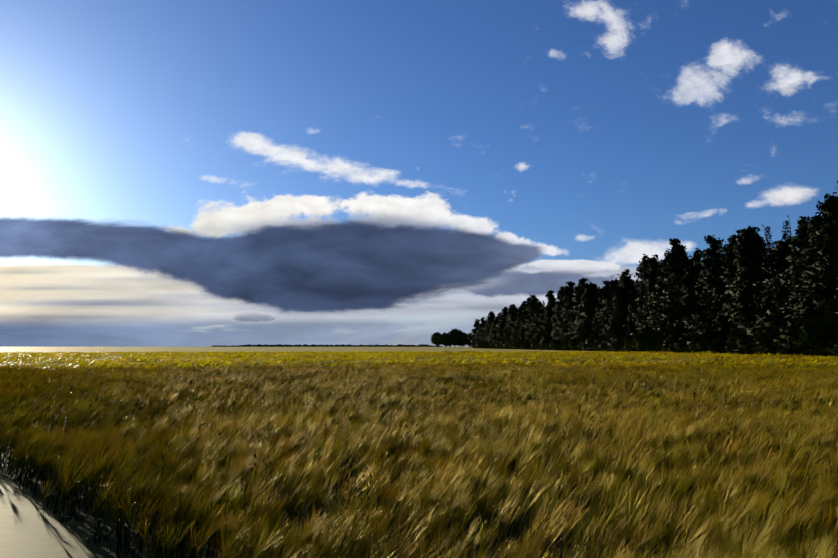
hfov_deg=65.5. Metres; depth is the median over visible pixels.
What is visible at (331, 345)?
distant treeline
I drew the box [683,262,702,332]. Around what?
forest tree
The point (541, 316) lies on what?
forest tree
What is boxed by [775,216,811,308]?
forest tree
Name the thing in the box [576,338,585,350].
shrub
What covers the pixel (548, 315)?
forest tree
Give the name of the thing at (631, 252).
cloud
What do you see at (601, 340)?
shrub
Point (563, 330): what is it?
forest tree
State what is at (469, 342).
copse tree
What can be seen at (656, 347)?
shrub
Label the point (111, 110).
sky
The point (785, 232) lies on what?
forest tree
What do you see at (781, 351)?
shrub
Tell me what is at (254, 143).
cloud
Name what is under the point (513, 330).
forest tree
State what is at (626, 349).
shrub
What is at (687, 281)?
forest tree
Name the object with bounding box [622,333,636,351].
shrub
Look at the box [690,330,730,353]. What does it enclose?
shrub
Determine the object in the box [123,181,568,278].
cloud
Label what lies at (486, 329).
forest tree
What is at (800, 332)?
shrub
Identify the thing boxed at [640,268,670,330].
forest tree
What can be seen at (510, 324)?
forest tree
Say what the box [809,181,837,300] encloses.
forest tree
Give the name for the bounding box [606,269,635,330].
forest tree
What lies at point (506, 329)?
forest tree
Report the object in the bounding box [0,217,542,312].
cloud
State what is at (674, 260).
forest tree
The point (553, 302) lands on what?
forest tree
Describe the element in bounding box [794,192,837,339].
forest tree
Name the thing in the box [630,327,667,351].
shrub
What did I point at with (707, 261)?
forest tree
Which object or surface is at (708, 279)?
forest tree
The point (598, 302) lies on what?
forest tree
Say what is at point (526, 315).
forest tree
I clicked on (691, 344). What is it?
shrub
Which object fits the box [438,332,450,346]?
copse tree
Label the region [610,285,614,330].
forest tree
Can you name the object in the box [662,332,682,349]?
shrub
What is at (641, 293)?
forest tree
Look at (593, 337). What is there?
shrub
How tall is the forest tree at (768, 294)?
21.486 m
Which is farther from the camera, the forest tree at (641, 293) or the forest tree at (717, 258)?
the forest tree at (641, 293)
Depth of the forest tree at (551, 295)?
254.35 m
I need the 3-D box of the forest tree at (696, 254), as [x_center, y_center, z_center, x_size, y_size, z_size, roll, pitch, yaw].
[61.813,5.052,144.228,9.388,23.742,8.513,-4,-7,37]
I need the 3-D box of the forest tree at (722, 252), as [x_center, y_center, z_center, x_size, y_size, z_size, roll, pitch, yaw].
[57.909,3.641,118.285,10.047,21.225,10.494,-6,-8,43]
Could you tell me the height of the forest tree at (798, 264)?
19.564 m
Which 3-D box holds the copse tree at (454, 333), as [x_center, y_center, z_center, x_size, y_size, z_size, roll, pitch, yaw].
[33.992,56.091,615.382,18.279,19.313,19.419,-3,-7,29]
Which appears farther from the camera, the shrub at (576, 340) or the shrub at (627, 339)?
the shrub at (576, 340)
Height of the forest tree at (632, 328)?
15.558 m
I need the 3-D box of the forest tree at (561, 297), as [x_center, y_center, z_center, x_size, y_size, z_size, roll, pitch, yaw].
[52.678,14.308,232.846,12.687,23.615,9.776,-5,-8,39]
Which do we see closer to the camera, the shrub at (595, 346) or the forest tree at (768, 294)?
the forest tree at (768, 294)
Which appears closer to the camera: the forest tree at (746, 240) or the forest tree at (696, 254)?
the forest tree at (746, 240)
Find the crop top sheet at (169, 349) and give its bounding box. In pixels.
[0,347,836,365]
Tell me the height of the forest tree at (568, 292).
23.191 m
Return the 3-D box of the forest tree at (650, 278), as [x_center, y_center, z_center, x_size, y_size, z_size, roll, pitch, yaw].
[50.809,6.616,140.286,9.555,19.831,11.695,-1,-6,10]
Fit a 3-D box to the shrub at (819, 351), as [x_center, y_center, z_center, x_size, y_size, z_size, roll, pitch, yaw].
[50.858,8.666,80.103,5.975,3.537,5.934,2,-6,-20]
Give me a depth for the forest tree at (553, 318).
233.87 m
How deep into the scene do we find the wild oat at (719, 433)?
7.87 m
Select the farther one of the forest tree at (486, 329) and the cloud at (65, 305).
the cloud at (65, 305)
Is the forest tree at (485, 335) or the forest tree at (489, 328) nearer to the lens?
the forest tree at (489, 328)
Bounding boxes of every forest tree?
[470,319,476,341]
[471,320,481,341]
[473,323,479,341]
[476,317,485,336]
[482,316,489,341]
[483,311,494,339]
[486,320,492,340]
[488,316,498,341]
[488,319,497,343]
[490,312,501,336]
[492,323,498,339]
[496,307,507,340]
[501,308,511,340]
[502,304,518,341]
[509,317,515,338]
[511,306,524,339]
[515,300,526,327]
[517,309,529,341]
[521,295,538,340]
[528,304,543,342]
[529,301,543,340]
[535,290,556,332]
[535,312,546,339]
[538,303,554,339]
[539,296,556,338]
[545,292,552,334]
[547,291,563,337]
[549,286,564,337]
[550,304,564,338]
[552,286,563,326]
[552,304,564,338]
[553,281,577,330]
[556,309,566,340]
[560,310,568,336]
[561,285,579,314]
[563,277,588,336]
[570,298,583,338]
[573,281,598,338]
[590,287,610,332]
[592,280,609,332]
[595,280,617,335]
[596,289,601,331]
[603,286,631,336]
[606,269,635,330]
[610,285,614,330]
[623,285,642,330]
[625,290,636,334]
[631,254,649,297]
[632,254,658,325]
[632,264,658,330]
[633,278,638,309]
[635,259,645,331]
[635,293,647,333]
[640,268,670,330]
[641,257,673,333]
[650,238,694,333]
[650,259,662,329]
[665,253,696,317]
[669,266,704,335]
[680,256,725,335]
[682,270,703,332]
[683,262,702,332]
[689,248,702,261]
[691,259,726,333]
[693,235,725,269]
[693,253,727,305]
[700,266,727,331]
[711,234,738,331]
[716,244,730,278]
[720,228,769,329]
[725,231,767,329]
[725,246,762,321]
[729,225,760,322]
[747,258,778,319]
[750,239,794,318]
[757,225,781,312]
[774,215,794,307]
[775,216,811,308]
[780,212,837,318]
[783,222,815,311]
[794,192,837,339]
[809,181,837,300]
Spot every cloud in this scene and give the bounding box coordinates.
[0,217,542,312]
[0,263,640,346]
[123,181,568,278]
[200,249,631,323]
[203,132,599,254]
[551,2,815,123]
[578,180,812,263]
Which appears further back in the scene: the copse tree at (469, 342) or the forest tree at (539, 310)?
the copse tree at (469, 342)
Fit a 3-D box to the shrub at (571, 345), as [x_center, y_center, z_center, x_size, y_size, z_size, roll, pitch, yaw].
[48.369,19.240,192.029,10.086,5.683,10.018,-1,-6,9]
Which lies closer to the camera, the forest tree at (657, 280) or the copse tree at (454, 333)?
the forest tree at (657, 280)
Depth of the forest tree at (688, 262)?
132.44 m
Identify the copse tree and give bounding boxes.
[430,332,444,347]
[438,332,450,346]
[446,328,463,347]
[455,333,468,345]
[464,333,473,347]
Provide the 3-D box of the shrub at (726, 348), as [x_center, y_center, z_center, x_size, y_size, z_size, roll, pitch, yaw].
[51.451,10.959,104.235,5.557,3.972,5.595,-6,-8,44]
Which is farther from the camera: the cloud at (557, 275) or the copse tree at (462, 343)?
the cloud at (557, 275)
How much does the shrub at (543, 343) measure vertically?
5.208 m
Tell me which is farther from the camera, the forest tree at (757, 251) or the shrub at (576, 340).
the shrub at (576, 340)
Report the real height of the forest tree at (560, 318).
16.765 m
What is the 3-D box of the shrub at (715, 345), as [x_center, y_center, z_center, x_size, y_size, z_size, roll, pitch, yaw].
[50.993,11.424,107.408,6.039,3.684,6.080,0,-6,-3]
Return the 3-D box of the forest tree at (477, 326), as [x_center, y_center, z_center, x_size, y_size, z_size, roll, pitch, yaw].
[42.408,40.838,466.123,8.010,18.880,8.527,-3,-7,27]
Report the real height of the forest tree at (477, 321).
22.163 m
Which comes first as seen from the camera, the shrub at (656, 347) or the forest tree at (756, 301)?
the forest tree at (756, 301)
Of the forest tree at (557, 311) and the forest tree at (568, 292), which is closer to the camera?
the forest tree at (568, 292)
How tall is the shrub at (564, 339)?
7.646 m
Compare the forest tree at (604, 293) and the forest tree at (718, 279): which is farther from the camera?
the forest tree at (604, 293)
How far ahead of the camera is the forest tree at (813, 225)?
86.20 m
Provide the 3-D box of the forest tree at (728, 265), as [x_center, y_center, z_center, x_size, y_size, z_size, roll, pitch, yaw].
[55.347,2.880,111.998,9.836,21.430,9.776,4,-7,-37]
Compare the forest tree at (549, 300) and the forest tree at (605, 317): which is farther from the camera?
the forest tree at (549, 300)
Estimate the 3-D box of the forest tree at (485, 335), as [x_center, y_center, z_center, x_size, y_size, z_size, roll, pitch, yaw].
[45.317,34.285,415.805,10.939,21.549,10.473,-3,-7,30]
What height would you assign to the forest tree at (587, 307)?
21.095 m
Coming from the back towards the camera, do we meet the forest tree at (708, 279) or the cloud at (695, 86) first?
the cloud at (695, 86)
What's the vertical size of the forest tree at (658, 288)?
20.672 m
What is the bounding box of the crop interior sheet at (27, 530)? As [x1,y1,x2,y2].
[0,365,837,557]
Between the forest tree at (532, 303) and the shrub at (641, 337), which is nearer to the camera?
the shrub at (641, 337)
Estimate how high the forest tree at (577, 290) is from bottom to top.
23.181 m
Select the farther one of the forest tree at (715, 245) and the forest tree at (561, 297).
the forest tree at (561, 297)
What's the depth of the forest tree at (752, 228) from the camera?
113.42 m
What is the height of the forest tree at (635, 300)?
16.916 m
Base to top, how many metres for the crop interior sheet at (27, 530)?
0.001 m
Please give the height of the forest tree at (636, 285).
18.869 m
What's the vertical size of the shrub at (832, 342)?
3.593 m
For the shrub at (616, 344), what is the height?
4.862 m
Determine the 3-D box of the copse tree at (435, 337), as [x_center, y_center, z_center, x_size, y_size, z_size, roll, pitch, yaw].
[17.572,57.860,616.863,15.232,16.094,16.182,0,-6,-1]
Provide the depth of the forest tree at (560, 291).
238.04 m
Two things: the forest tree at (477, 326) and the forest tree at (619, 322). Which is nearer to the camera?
the forest tree at (619, 322)
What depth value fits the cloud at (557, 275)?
10546.72 m
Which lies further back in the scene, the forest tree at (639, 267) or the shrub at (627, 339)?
the forest tree at (639, 267)
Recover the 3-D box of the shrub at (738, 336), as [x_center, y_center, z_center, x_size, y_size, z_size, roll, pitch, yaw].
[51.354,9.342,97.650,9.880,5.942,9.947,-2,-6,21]
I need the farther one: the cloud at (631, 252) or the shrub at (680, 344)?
the cloud at (631, 252)
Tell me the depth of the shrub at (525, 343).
269.74 m
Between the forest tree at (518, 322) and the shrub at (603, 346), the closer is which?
the shrub at (603, 346)
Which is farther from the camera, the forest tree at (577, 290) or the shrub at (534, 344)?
the shrub at (534, 344)
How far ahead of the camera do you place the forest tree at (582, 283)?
198.49 m
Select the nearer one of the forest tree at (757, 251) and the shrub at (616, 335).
the forest tree at (757, 251)
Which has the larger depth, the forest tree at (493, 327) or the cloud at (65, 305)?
the cloud at (65, 305)
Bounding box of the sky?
[0,0,837,327]
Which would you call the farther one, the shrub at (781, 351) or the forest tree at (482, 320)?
the forest tree at (482, 320)
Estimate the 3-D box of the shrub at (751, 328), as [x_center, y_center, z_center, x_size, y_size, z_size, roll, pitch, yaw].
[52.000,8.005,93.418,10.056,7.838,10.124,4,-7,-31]
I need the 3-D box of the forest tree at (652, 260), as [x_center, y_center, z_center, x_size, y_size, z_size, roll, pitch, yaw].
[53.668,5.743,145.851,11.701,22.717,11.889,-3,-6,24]
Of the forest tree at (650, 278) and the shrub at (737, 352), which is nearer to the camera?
the shrub at (737, 352)
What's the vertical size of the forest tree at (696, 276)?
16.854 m
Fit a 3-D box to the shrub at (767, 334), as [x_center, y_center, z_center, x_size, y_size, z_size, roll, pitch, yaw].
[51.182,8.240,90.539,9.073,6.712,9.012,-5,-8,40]
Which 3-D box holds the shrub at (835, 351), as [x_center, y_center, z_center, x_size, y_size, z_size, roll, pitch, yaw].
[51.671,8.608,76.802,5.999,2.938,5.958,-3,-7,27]
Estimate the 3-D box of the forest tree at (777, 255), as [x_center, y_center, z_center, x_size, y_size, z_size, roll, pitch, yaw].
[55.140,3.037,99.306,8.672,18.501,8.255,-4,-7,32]
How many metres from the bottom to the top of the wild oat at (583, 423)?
1.201 m
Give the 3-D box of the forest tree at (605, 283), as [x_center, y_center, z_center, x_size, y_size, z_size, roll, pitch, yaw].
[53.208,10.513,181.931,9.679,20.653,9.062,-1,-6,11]
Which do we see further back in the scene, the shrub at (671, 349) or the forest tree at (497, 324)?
the forest tree at (497, 324)
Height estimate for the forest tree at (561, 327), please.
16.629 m
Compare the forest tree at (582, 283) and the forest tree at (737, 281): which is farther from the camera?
the forest tree at (582, 283)
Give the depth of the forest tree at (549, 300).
244.70 m
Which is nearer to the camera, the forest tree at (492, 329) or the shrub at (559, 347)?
the shrub at (559, 347)
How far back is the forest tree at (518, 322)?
296.65 m
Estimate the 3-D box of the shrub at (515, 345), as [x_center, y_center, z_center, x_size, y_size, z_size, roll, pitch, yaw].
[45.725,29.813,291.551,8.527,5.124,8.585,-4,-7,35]
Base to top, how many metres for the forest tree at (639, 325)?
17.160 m
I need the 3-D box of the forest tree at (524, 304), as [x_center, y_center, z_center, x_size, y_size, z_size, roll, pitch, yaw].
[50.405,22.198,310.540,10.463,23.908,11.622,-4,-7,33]
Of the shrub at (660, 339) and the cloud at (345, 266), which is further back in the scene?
the cloud at (345, 266)
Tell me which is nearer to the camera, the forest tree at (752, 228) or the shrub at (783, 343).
the shrub at (783, 343)
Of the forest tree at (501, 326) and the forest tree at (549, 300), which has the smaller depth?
the forest tree at (549, 300)
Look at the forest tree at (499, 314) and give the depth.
384.56 m
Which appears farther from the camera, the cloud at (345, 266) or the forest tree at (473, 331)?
the cloud at (345, 266)
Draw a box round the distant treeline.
[211,344,442,346]
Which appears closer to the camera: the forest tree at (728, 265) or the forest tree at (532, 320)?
the forest tree at (728, 265)
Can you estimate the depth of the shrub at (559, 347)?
209.82 m
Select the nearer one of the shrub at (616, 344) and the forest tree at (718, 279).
the forest tree at (718, 279)
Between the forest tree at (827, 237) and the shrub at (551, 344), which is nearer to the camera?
the forest tree at (827, 237)
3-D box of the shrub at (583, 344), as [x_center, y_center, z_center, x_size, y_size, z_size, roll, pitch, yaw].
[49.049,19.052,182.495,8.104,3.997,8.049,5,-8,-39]
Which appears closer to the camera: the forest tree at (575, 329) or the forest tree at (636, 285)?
the forest tree at (636, 285)
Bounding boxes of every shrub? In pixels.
[513,340,519,348]
[521,339,529,349]
[531,339,541,349]
[538,338,551,349]
[548,337,562,349]
[555,343,566,350]
[560,330,573,350]
[566,335,579,350]
[572,335,587,350]
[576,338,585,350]
[579,341,587,350]
[585,333,601,350]
[590,338,601,350]
[596,333,609,350]
[597,339,613,351]
[605,332,627,346]
[606,336,625,351]
[621,344,630,351]
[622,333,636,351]
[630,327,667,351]
[653,340,661,352]
[655,332,671,351]
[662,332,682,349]
[666,342,678,352]
[672,334,695,352]
[685,338,703,352]
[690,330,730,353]
[708,338,727,353]
[722,338,730,353]
[725,324,758,354]
[732,348,751,354]
[741,308,793,354]
[753,314,794,354]
[773,345,789,354]
[774,320,805,355]
[780,311,837,355]
[803,338,834,356]
[815,335,837,355]
[829,346,837,356]

